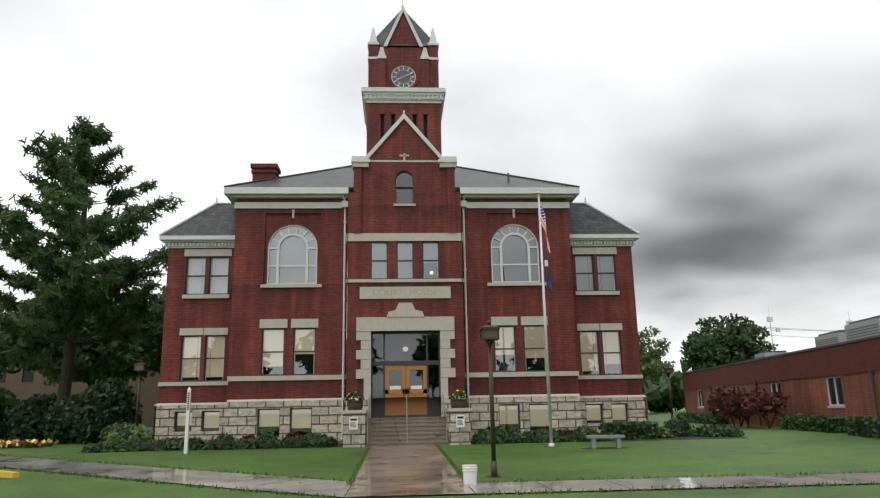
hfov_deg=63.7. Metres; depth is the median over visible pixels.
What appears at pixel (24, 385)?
brown building
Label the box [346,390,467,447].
flower planters
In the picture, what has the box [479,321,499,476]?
lamp post
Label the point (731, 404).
annex shrubs
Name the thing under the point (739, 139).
sky
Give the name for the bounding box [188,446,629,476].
lawn worn patches
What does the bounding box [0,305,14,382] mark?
tree
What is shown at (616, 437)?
bench granite
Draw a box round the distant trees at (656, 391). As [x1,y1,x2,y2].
[8,329,844,412]
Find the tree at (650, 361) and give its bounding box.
[638,325,675,379]
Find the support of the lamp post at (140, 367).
on the lawn
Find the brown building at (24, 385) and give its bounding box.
[0,367,159,426]
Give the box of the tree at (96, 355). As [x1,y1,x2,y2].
[0,296,134,375]
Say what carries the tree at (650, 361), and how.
on the lawn
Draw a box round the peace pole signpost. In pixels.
[184,387,190,453]
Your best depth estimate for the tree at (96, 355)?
49.14 m
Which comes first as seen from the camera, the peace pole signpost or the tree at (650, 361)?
the peace pole signpost
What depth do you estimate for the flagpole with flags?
26.37 m
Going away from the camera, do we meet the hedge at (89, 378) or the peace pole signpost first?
the peace pole signpost
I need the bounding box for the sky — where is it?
[0,0,879,371]
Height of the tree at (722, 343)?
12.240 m
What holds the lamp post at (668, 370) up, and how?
on the lawn
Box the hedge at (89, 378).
[30,366,155,386]
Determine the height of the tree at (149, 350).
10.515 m
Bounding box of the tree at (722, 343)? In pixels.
[679,313,778,370]
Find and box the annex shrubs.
[677,385,879,437]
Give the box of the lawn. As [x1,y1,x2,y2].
[0,407,879,497]
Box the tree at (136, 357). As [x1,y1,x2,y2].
[106,285,165,376]
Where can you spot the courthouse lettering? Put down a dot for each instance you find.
(403, 289)
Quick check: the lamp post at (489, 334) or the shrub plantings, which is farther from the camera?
the shrub plantings
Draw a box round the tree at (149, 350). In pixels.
[129,286,165,367]
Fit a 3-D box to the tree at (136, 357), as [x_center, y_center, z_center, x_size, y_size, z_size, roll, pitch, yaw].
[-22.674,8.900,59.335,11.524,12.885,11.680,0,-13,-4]
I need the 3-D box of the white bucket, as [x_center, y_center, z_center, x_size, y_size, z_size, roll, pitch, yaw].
[0.628,4.735,14.869,0.341,0.390,0.322,0,-13,-4]
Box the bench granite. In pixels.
[586,435,624,448]
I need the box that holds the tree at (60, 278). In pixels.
[0,116,184,401]
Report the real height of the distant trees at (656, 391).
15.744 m
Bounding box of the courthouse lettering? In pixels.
[373,289,437,295]
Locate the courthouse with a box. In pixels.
[152,0,648,447]
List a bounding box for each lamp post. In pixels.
[134,360,147,425]
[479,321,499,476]
[663,365,672,419]
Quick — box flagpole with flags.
[537,191,554,446]
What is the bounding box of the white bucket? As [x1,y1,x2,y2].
[462,464,477,484]
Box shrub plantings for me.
[0,376,747,452]
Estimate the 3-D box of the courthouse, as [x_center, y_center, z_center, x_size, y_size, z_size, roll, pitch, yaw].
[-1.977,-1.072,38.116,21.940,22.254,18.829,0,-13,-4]
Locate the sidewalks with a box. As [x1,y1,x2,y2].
[0,445,879,497]
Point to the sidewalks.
(406, 470)
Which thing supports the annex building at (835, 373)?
on the lawn
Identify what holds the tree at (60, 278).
on the lawn
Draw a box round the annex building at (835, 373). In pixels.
[681,309,879,426]

